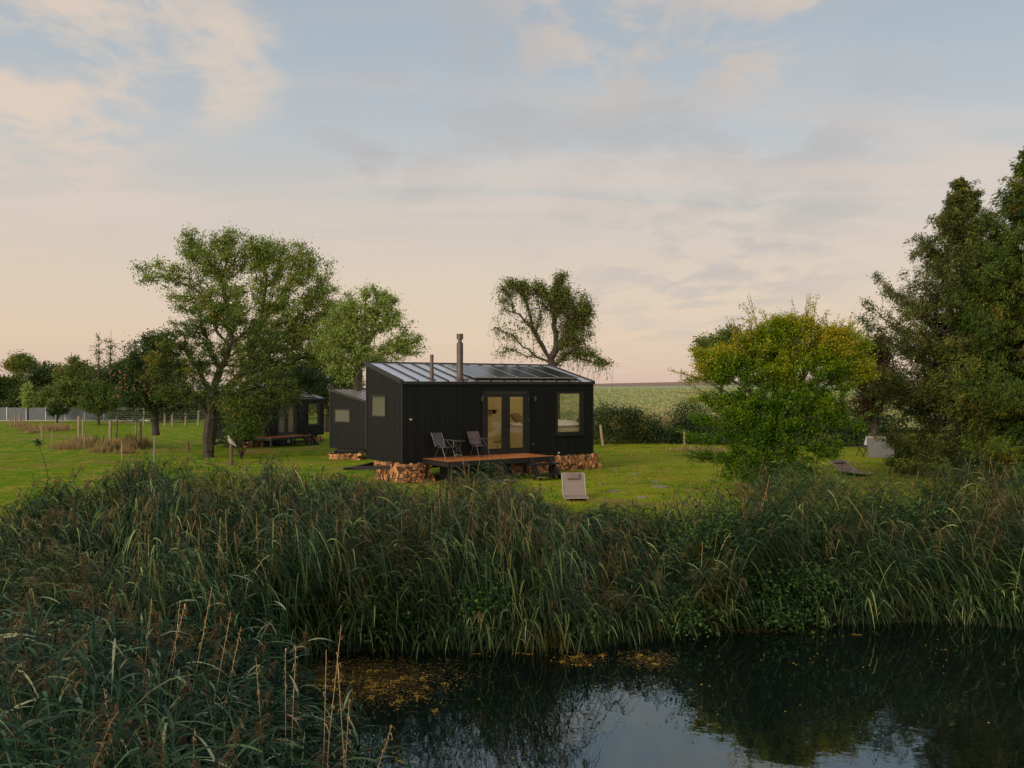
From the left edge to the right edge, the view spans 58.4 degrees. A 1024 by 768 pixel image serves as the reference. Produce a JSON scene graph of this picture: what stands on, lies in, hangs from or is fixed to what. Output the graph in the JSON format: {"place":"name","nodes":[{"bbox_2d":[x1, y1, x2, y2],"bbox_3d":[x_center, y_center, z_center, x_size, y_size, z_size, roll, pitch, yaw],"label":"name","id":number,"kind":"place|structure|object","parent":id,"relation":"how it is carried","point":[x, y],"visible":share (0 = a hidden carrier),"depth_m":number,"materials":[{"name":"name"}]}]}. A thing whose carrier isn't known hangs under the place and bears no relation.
{"place":"outdoors","nodes":[
{"label":"outdoors","id":0,"kind":"place"},
{"bbox_2d":[4,405,727,453],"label":"dry grass","id":1,"kind":"structure","parent":0,"point":[78,443],"depth_m":62.12,"materials":[{"name":"brown plant"}]},
{"bbox_2d":[0,385,1023,767],"bbox_3d":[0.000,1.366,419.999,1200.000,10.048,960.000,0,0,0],"label":"ground","id":2,"kind":"structure","parent":0,"point":[178,435],"depth_m":34.23,"materials":[{"name":"green plant"}]},
{"bbox_2d":[0,370,10,405],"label":"tree","id":3,"kind":"object","parent":2,"relation":"on","point":[4,391],"visible":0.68,"depth_m":123.75,"materials":[{"name":"green plant"}]},
{"bbox_2d":[0,365,36,402],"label":"tree","id":4,"kind":"object","parent":2,"relation":"on","point":[14,380],"visible":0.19,"depth_m":125.53,"materials":[{"name":"green plant"}]},
{"bbox_2d":[13,688,25,763],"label":"reed stalk","id":5,"kind":"object","parent":2,"relation":"on","point":[17,716],"visible":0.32,"depth_m":8.22,"materials":[{"name":"brown plant"}]},
{"bbox_2d":[0,349,42,373],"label":"tree","id":6,"kind":"object","parent":2,"relation":"on","point":[23,361],"visible":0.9,"depth_m":135.20,"materials":[{"name":"green plant"}]},
{"bbox_2d":[0,382,47,407],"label":"tree","id":7,"kind":"object","parent":2,"relation":"on","point":[12,401],"visible":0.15,"depth_m":121.05,"materials":[{"name":"green plant"}]},
{"bbox_2d":[17,381,37,419],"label":"slim tree","id":8,"kind":"object","parent":2,"relation":"on","point":[26,396],"visible":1,"depth_m":102.78,"materials":[{"name":"green plant"}]},
{"bbox_2d":[18,360,60,389],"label":"tree","id":9,"kind":"object","parent":2,"relation":"on","point":[37,373],"visible":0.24,"depth_m":129.13,"materials":[{"name":"green plant"}]},
{"bbox_2d":[45,400,72,422],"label":"round tree","id":10,"kind":"object","parent":2,"relation":"on","point":[55,408],"visible":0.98,"depth_m":103.12,"materials":[{"name":"green plant"}]},
{"bbox_2d":[32,373,86,407],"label":"tree","id":11,"kind":"object","parent":2,"relation":"on","point":[66,389],"visible":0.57,"depth_m":117.86,"materials":[{"name":"green plant"}]},
{"bbox_2d":[0,407,142,420],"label":"panel fence","id":12,"kind":"object","parent":2,"relation":"on","point":[35,414],"visible":0.49,"depth_m":106.98,"materials":[{"name":"metal"}]},
{"bbox_2d":[47,353,105,390],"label":"tree","id":13,"kind":"object","parent":2,"relation":"on","point":[73,369],"visible":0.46,"depth_m":124.90,"materials":[{"name":"green plant"}]},
{"bbox_2d":[77,416,79,438],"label":"fence post","id":14,"kind":"object","parent":2,"relation":"on","point":[78,425],"visible":0.71,"depth_m":67.48,"materials":[{"name":"brown wood"}]},
{"bbox_2d":[82,419,83,437],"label":"fence post","id":15,"kind":"object","parent":2,"relation":"on","point":[82,427],"visible":0.69,"depth_m":68.67,"materials":[{"name":"brown wood"}]},
{"bbox_2d":[85,333,106,382],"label":"sparse tree","id":16,"kind":"object","parent":2,"relation":"on","point":[98,358],"visible":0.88,"depth_m":117.94,"materials":[{"name":"green plant"}]},
{"bbox_2d":[67,378,129,424],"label":"young tree","id":17,"kind":"object","parent":2,"relation":"on","point":[98,405],"visible":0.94,"depth_m":96.43,"materials":[{"name":"green plant"}]},
{"bbox_2d":[84,360,130,400],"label":"tree","id":18,"kind":"object","parent":2,"relation":"on","point":[103,374],"visible":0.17,"depth_m":120.70,"materials":[{"name":"green plant"}]},
{"bbox_2d":[101,336,118,390],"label":"sparse tree","id":19,"kind":"object","parent":2,"relation":"on","point":[110,347],"visible":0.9,"depth_m":117.94,"materials":[{"name":"green plant"}]},
{"bbox_2d":[104,686,115,767],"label":"reed stalk","id":20,"kind":"object","parent":2,"relation":"on","point":[108,716],"visible":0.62,"depth_m":8.01,"materials":[{"name":"brown plant"}]},
{"bbox_2d":[109,420,111,440],"bbox_3d":[-28.236,3.537,64.349,0.213,1.977,0.211,0,0,0],"label":"fence post","id":21,"kind":"object","parent":2,"relation":"on","point":[110,429],"visible":0.73,"depth_m":64.26,"materials":[{"name":"brown wood"}]},
{"bbox_2d":[116,416,117,438],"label":"fence post","id":22,"kind":"object","parent":2,"relation":"on","point":[117,426],"visible":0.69,"depth_m":65.33,"materials":[{"name":"brown wood"}]},
{"bbox_2d":[88,431,153,449],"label":"weeds","id":23,"kind":"object","parent":2,"relation":"on","point":[127,437],"visible":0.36,"depth_m":62.96,"materials":[{"name":"brown plant"}]},
{"bbox_2d":[139,421,141,438],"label":"fence post","id":24,"kind":"object","parent":2,"relation":"on","point":[140,427],"visible":0.5,"depth_m":65.27,"materials":[{"name":"brown wood"}]},
{"bbox_2d":[139,599,164,748],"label":"reed stalk","id":25,"kind":"object","parent":2,"relation":"on","point":[150,612],"visible":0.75,"depth_m":10.03,"materials":[{"name":"brown plant"}]},
{"bbox_2d":[153,437,155,462],"bbox_3d":[-20.106,3.752,51.467,0.149,1.569,0.117,0,0,0],"label":"fence post","id":26,"kind":"object","parent":2,"relation":"on","point":[154,448],"visible":0.91,"depth_m":51.42,"materials":[{"name":"grey wood"}]},
{"bbox_2d":[105,327,205,435],"bbox_3d":[-24.133,-0.237,61.335,6.822,7.422,5.546,0,0,0],"label":"apple tree","id":27,"kind":"object","parent":2,"relation":"on","point":[134,391],"visible":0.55,"depth_m":61.43,"materials":[{"name":"green plant"}]},
{"bbox_2d":[105,408,205,421],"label":"hedge","id":28,"kind":"object","parent":2,"relation":"on","point":[193,417],"visible":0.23,"depth_m":103.76,"materials":[{"name":"green plant"}]},
{"bbox_2d":[139,603,186,737],"bbox_3d":[-3.910,3.489,10.039,0.747,2.201,0.208,0,0,12],"label":"reed stalk","id":29,"kind":"object","parent":2,"relation":"on","point":[174,644],"visible":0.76,"depth_m":10.03,"materials":[{"name":"brown plant"}]},
{"bbox_2d":[167,604,181,743],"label":"reed stalk","id":30,"kind":"object","parent":2,"relation":"on","point":[174,655],"visible":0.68,"depth_m":10.25,"materials":[{"name":"plant"}]},
{"bbox_2d":[148,391,206,418],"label":"tree","id":31,"kind":"object","parent":2,"relation":"on","point":[191,408],"visible":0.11,"depth_m":112.81,"materials":[{"name":"green plant"}]},
{"bbox_2d":[177,589,213,754],"bbox_3d":[-3.530,3.412,10.109,0.664,2.396,0.107,0,0,21],"label":"reed stalk","id":32,"kind":"object","parent":2,"relation":"on","point":[200,649],"visible":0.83,"depth_m":10.05,"materials":[{"name":"brown plant"}]},
{"bbox_2d":[191,728,200,764],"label":"reed stalk","id":33,"kind":"object","parent":2,"relation":"on","point":[194,738],"visible":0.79,"depth_m":7.61,"materials":[{"name":"plant"}]},
{"bbox_2d":[0,565,427,767],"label":"reeds","id":34,"kind":"object","parent":2,"relation":"on","point":[89,696],"visible":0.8,"depth_m":9.80,"materials":[{"name":"green plant"}]},
{"bbox_2d":[0,581,400,767],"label":"reed plumes","id":35,"kind":"object","parent":34,"relation":"attached to","point":[73,643],"visible":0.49,"depth_m":9.33,"materials":[{"name":"green plant"}]},
{"bbox_2d":[200,613,230,758],"bbox_3d":[-3.305,3.561,10.104,0.598,2.134,0.239,0,0,43],"label":"reed stalk","id":36,"kind":"object","parent":2,"relation":"on","point":[222,658],"visible":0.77,"depth_m":10.05,"materials":[{"name":"plant"}]},
{"bbox_2d":[129,297,308,457],"bbox_3d":[-17.447,-0.273,54.879,10.571,9.800,3.364,0,0,0],"label":"apple tree","id":37,"kind":"object","parent":2,"relation":"on","point":[199,367],"visible":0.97,"depth_m":54.60,"materials":[{"name":"green plant"}]},
{"bbox_2d":[229,447,232,465],"bbox_3d":[-12.002,3.148,39.109,0.182,0.923,0.178,0,0,0],"label":"fence post","id":38,"kind":"object","parent":2,"relation":"on","point":[230,455],"visible":0.82,"depth_m":39.04,"materials":[{"name":"brown wood"}]},
{"bbox_2d":[227,435,236,446],"bbox_3d":[-11.970,2.443,39.110,0.429,0.495,0.229,0,0,-12],"label":"bird","id":39,"kind":"object","parent":38,"relation":"on","point":[231,441],"visible":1,"depth_m":39.05},
{"bbox_2d":[219,628,244,737],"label":"reed stalk","id":40,"kind":"object","parent":2,"relation":"on","point":[231,672],"visible":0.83,"depth_m":9.64,"materials":[{"name":"plant"}]},
{"bbox_2d":[208,391,271,458],"bbox_3d":[-15.890,2.354,53.916,3.814,4.170,3.364,0,0,0],"label":"leafy shrub","id":41,"kind":"object","parent":2,"relation":"on","point":[241,433],"visible":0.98,"depth_m":53.81,"materials":[{"name":"green plant"}]},
{"bbox_2d":[127,221,363,444],"bbox_3d":[-17.220,-3.333,59.920,15.659,14.659,5.857,0,0,0],"label":"ash tree","id":42,"kind":"object","parent":2,"relation":"on","point":[264,260],"visible":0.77,"depth_m":59.54,"materials":[{"name":"green plant"}]},
{"bbox_2d":[253,662,267,766],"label":"reed stalk","id":43,"kind":"object","parent":2,"relation":"on","point":[258,690],"visible":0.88,"depth_m":9.22,"materials":[{"name":"plant"}]},
{"bbox_2d":[215,389,324,445],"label":"tiny cabin","id":44,"kind":"object","parent":2,"relation":"on","point":[295,422],"visible":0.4,"depth_m":67.67,"materials":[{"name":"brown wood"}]},
{"bbox_2d":[277,406,286,435],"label":"door","id":45,"kind":"structure","parent":44,"relation":"in","point":[285,417],"depth_m":66.23,"materials":[{"name":"black metal"}]},
{"bbox_2d":[287,404,296,434],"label":"door","id":46,"kind":"structure","parent":44,"relation":"in","point":[294,412],"depth_m":67.07,"materials":[{"name":"black metal"}]},
{"bbox_2d":[308,403,319,425],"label":"window","id":47,"kind":"structure","parent":44,"relation":"in","point":[318,404],"depth_m":69.44,"materials":[{"name":"black metal"}]},
{"bbox_2d":[216,361,340,447],"bbox_3d":[-16.296,1.853,63.829,9.210,7.827,3.420,0,0,0],"label":"apple tree","id":48,"kind":"object","parent":2,"relation":"on","point":[310,381],"visible":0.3,"depth_m":63.55,"materials":[{"name":"green plant"}]},
{"bbox_2d":[253,434,320,447],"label":"wooden deck","id":49,"kind":"structure","parent":2,"relation":"on","point":[281,437],"depth_m":64.43,"materials":[{"name":"brown wood"}]},
{"bbox_2d":[274,648,301,767],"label":"reed stalk","id":50,"kind":"object","parent":2,"relation":"on","point":[285,700],"visible":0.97,"depth_m":9.44,"materials":[{"name":"plant"}]},
{"bbox_2d":[290,645,302,767],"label":"reed stalk","id":51,"kind":"object","parent":2,"relation":"on","point":[293,702],"visible":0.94,"depth_m":9.34,"materials":[{"name":"plant"}]},
{"bbox_2d":[299,386,316,417],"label":"tree","id":52,"kind":"object","parent":2,"relation":"on","point":[311,409],"visible":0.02,"depth_m":111.20,"materials":[{"name":"green plant"}]},
{"bbox_2d":[277,342,365,431],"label":"walnut tree","id":53,"kind":"object","parent":2,"relation":"on","point":[326,401],"visible":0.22,"depth_m":81.44,"materials":[{"name":"green plant"}]},
{"bbox_2d":[322,650,330,762],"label":"reed stalk","id":54,"kind":"object","parent":2,"relation":"on","point":[325,687],"visible":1,"depth_m":9.03,"materials":[{"name":"plant"}]},
{"bbox_2d":[321,625,344,767],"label":"reed stalk","id":55,"kind":"object","parent":2,"relation":"on","point":[333,700],"visible":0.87,"depth_m":9.05,"materials":[{"name":"plant"}]},
{"bbox_2d":[336,652,351,767],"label":"reed stalk","id":56,"kind":"object","parent":2,"relation":"on","point":[340,710],"visible":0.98,"depth_m":8.95,"materials":[{"name":"plant"}]},
{"bbox_2d":[328,388,365,453],"bbox_3d":[-7.812,1.857,56.322,3.000,5.116,9.946,0,0,29],"label":"tiny cabin","id":57,"kind":"object","parent":2,"relation":"on","point":[347,420],"visible":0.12,"depth_m":53.42,"materials":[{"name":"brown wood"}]},
{"bbox_2d":[334,409,349,422],"bbox_3d":[-9.944,1.855,53.563,1.197,0.770,0.090,0,0,29],"label":"window","id":58,"kind":"structure","parent":57,"relation":"in","point":[342,414],"depth_m":53.58,"materials":[{"name":"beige glass"}]},
{"bbox_2d":[344,699,350,767],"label":"reed stalk","id":59,"kind":"object","parent":2,"relation":"on","point":[345,751],"visible":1,"depth_m":8.64,"materials":[{"name":"plant"}]},
{"bbox_2d":[301,282,430,390],"bbox_3d":[-8.956,-1.211,56.114,7.963,10.228,3.972,0,0,0],"label":"ash tree","id":60,"kind":"object","parent":2,"relation":"on","point":[370,319],"visible":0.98,"depth_m":55.68,"materials":[{"name":"green plant"}]},
{"bbox_2d":[377,725,394,767],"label":"reed stalk","id":61,"kind":"object","parent":2,"relation":"on","point":[385,745],"visible":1,"depth_m":8.62,"materials":[{"name":"brown plant"}]},
{"bbox_2d":[343,334,594,478],"bbox_3d":[-1.589,0.781,33.835,9.946,5.116,3.000,0,0,-35],"label":"tiny cabin","id":62,"kind":"object","parent":2,"relation":"on","point":[411,407],"visible":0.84,"depth_m":32.67,"materials":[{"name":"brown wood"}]},
{"bbox_2d":[370,395,385,417],"bbox_3d":[-4.701,0.780,32.268,0.090,0.770,1.197,0,0,-35],"label":"window","id":63,"kind":"structure","parent":62,"relation":"in","point":[378,408],"depth_m":32.32,"materials":[{"name":"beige glass"}]},
{"bbox_2d":[484,393,505,454],"bbox_3d":[-0.608,1.434,32.955,0.997,2.208,0.126,0,0,-35],"label":"door","id":64,"kind":"structure","parent":62,"relation":"in","point":[502,450],"depth_m":33.10,"materials":[{"name":"black metal"}]},
{"bbox_2d":[506,393,528,453],"bbox_3d":[0.214,1.435,33.533,0.997,2.208,0.126,0,0,-35],"label":"door","id":65,"kind":"structure","parent":62,"relation":"in","point":[523,449],"depth_m":33.50,"materials":[{"name":"black metal"}]},
{"bbox_2d":[510,413,578,447],"bbox_3d":[1.250,1.849,35.928,2.400,1.407,2.200,0,0,-35],"label":"bed","id":66,"kind":"object","parent":62,"relation":"in","point":[516,433],"visible":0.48,"depth_m":35.43,"materials":[{"name":"white fabric"}]},
{"bbox_2d":[556,392,584,436],"bbox_3d":[2.202,1.137,34.945,1.407,1.682,0.175,0,0,-35],"label":"window","id":67,"kind":"structure","parent":62,"relation":"in","point":[581,394],"depth_m":35.16,"materials":[{"name":"black metal"}]},
{"bbox_2d":[422,453,562,485],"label":"wooden deck","id":68,"kind":"structure","parent":2,"relation":"on","point":[526,458],"depth_m":31.31,"materials":[{"name":"brown wood"}]},
{"bbox_2d":[431,432,455,459],"bbox_3d":[-2.326,2.098,31.040,0.724,0.886,0.530,0,0,41],"label":"garden chair","id":69,"kind":"object","parent":68,"relation":"on","point":[437,437],"visible":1,"depth_m":31.14,"materials":[{"name":"grey fabric"}]},
{"bbox_2d":[453,440,464,456],"bbox_3d":[-1.862,2.244,31.625,0.500,0.594,0.495,0,0,-35],"label":"bistro table","id":70,"kind":"object","parent":68,"relation":"on","point":[460,441],"visible":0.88,"depth_m":31.53,"materials":[{"name":"grey metal"}]},
{"bbox_2d":[467,431,489,457],"bbox_3d":[-1.163,2.099,31.909,0.530,0.886,0.724,0,0,-40],"label":"garden chair","id":71,"kind":"object","parent":68,"relation":"on","point":[473,437],"visible":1,"depth_m":32.06,"materials":[{"name":"fabric"}]},
{"bbox_2d":[476,478,511,482],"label":"paving slab","id":72,"kind":"structure","parent":2,"relation":"on","point":[494,480],"depth_m":30.97,"materials":[{"name":"grey stone"}]},
{"bbox_2d":[0,446,1023,685],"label":"reeds","id":73,"kind":"object","parent":2,"relation":"on","point":[533,618],"visible":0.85,"depth_m":17.83,"materials":[{"name":"green plant"}]},
{"bbox_2d":[10,438,48,479],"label":"bent reed","id":74,"kind":"object","parent":73,"relation":"on","point":[38,442],"visible":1,"depth_m":19.99,"materials":[{"name":"green plant"}]},
{"bbox_2d":[0,445,1017,633],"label":"reed plumes","id":75,"kind":"object","parent":73,"relation":"on","point":[238,539],"visible":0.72,"depth_m":17.76,"materials":[{"name":"brown plant"}]},
{"bbox_2d":[0,456,1023,635],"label":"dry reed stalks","id":76,"kind":"object","parent":2,"relation":"on","point":[495,523],"visible":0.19,"depth_m":18.79,"materials":[{"name":"brown plant"}]},
{"bbox_2d":[93,444,930,507],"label":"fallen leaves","id":77,"kind":"object","parent":2,"relation":"on","point":[666,469],"visible":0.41,"depth_m":36.07,"materials":[{"name":"brown plant"}]},
{"bbox_2d":[60,475,966,650],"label":"bramble leaves","id":78,"kind":"object","parent":2,"relation":"on","point":[767,582],"visible":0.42,"depth_m":17.93,"materials":[{"name":"green plant"}]},
{"bbox_2d":[488,268,617,418],"bbox_3d":[2.076,-1.263,46.006,6.666,9.152,2.224,0,0,0],"label":"pear tree","id":79,"kind":"object","parent":2,"relation":"on","point":[560,302],"visible":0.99,"depth_m":45.83,"materials":[{"name":"green plant"}]},
{"bbox_2d":[561,473,588,500],"bbox_3d":[1.822,2.984,26.564,0.695,0.710,1.195,0,0,-2],"label":"sun lounger","id":80,"kind":"object","parent":2,"relation":"on","point":[573,485],"visible":0.99,"depth_m":26.88,"materials":[{"name":"beige fabric"}]},
{"bbox_2d":[599,425,603,445],"bbox_3d":[4.923,2.867,50.082,0.302,1.256,0.162,0,0,0],"label":"fence post","id":81,"kind":"object","parent":2,"relation":"on","point":[601,436],"visible":0.94,"depth_m":50.02,"materials":[{"name":"brown wood"}]},
{"bbox_2d":[574,400,690,444],"bbox_3d":[6.649,2.148,51.899,7.672,2.564,3.657,0,0,0],"label":"hedge","id":82,"kind":"object","parent":2,"relation":"on","point":[651,433],"visible":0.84,"depth_m":51.62,"materials":[{"name":"green plant"}]},
{"bbox_2d":[652,485,668,487],"bbox_3d":[4.769,3.324,29.531,0.578,0.048,0.576,0,0,17],"label":"stepping stone","id":83,"kind":"object","parent":2,"relation":"on","point":[658,486],"visible":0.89,"depth_m":29.46,"materials":[{"name":"grey stone"}]},
{"bbox_2d":[658,393,718,444],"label":"round shrub","id":84,"kind":"object","parent":2,"relation":"on","point":[690,426],"visible":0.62,"depth_m":50.74,"materials":[{"name":"green plant"}]},
{"bbox_2d":[663,293,884,491],"bbox_3d":[8.293,0.316,28.400,7.304,6.403,3.410,0,0,0],"label":"hornbeam bush","id":85,"kind":"object","parent":2,"relation":"on","point":[832,346],"visible":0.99,"depth_m":28.23,"materials":[{"name":"green plant"}]},
{"bbox_2d":[694,406,912,446],"bbox_3d":[15.931,2.082,50.001,12.147,2.729,4.077,0,0,0],"label":"hedge","id":86,"kind":"object","parent":2,"relation":"on","point":[849,432],"visible":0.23,"depth_m":49.58,"materials":[{"name":"green plant"}]},
{"bbox_2d":[829,460,873,476],"bbox_3d":[12.712,3.148,34.358,0.715,0.481,1.947,0,0,-10],"label":"sun lounger","id":87,"kind":"object","parent":2,"relation":"on","point":[844,466],"visible":0.84,"depth_m":34.80,"materials":[{"name":"grey fabric"}]},
{"bbox_2d":[856,437,866,455],"bbox_3d":[16.384,2.898,42.560,0.579,0.913,0.442,0,0,-20],"label":"folding chair","id":88,"kind":"object","parent":2,"relation":"on","point":[865,439],"visible":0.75,"depth_m":42.70,"materials":[{"name":"plastic"}]},
{"bbox_2d":[844,326,906,435],"bbox_3d":[17.670,0.257,45.115,3.458,6.499,2.638,0,0,23],"label":"maple tree","id":89,"kind":"object","parent":2,"relation":"on","point":[867,404],"visible":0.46,"depth_m":44.74,"materials":[{"name":"green plant"}]},
{"bbox_2d":[865,436,902,457],"bbox_3d":[17.005,2.881,41.780,1.550,0.935,0.900,0,0,16],"label":"grey box","id":90,"kind":"object","parent":2,"relation":"on","point":[876,449],"visible":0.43,"depth_m":41.48,"materials":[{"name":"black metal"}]},
{"bbox_2d":[854,175,1023,482],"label":"cedar tree","id":91,"kind":"object","parent":2,"relation":"on","point":[963,206],"visible":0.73,"depth_m":32.45,"materials":[{"name":"green plant"}]},
{"bbox_2d":[918,232,1022,460],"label":"cedar tree","id":92,"kind":"object","parent":2,"relation":"on","point":[970,384],"depth_m":36.14,"materials":[{"name":"green plant"}]},
{"bbox_2d":[923,146,1023,483],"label":"cedar tree","id":93,"kind":"object","parent":2,"relation":"on","point":[1012,211],"visible":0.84,"depth_m":30.54,"materials":[{"name":"green plant"}]},
{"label":"fence post","id":94,"kind":"object","parent":2,"relation":"on","visible":0},
{"bbox_2d":[105,414,202,414],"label":"wire fence","id":95,"kind":"object","parent":94,"relation":"attached to","point":[150,414],"visible":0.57,"depth_m":95.89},
{"bbox_2d":[0,0,1023,390],"label":"sky","id":96,"kind":"structure","parent":0,"point":[684,161],"materials":[{"name":"blue"}]},
{"bbox_2d":[238,621,1023,767],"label":"water","id":97,"kind":"structure","parent":0,"point":[891,706],"depth_m":13.80,"materials":[{"name":"black liquid"}]},
{"bbox_2d":[268,629,872,722],"bbox_3d":[1.447,4.815,15.513,11.845,0.026,3.720,0,0,-11],"label":"pond weed","id":98,"kind":"object","parent":97,"relation":"on","point":[355,673],"visible":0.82,"depth_m":15.15,"materials":[{"name":"plant"}]},
{"bbox_2d":[287,634,988,761],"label":"floating leaves","id":99,"kind":"object","parent":97,"relation":"on","point":[436,709],"visible":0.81,"depth_m":14.68,"materials":[{"name":"brown plant"}]},
{"bbox_2d":[560,383,954,429],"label":"crop field","id":100,"kind":"structure","parent":0,"point":[678,386],"depth_m":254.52,"materials":[{"name":"green plant"}]},
{"bbox_2d":[688,322,758,394],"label":"tree branch","id":101,"kind":"object","parent":100,"relation":"on","point":[707,341],"visible":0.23,"depth_m":119.25,"materials":[{"name":"green plant"}]},
{"bbox_2d":[750,330,802,386],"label":"tree branch","id":102,"kind":"object","parent":100,"relation":"on","point":[779,363],"visible":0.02,"depth_m":124.69,"materials":[{"name":"green plant"}]},
{"bbox_2d":[798,321,869,400],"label":"tree branch","id":103,"kind":"object","parent":100,"relation":"on","point":[858,331],"visible":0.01,"depth_m":116.95,"materials":[{"name":"green plant"}]},
{"bbox_2d":[594,377,930,385],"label":"ploughed field","id":104,"kind":"structure","parent":0,"point":[642,384],"depth_m":351.37,"materials":[{"name":"soil"}]}
]}

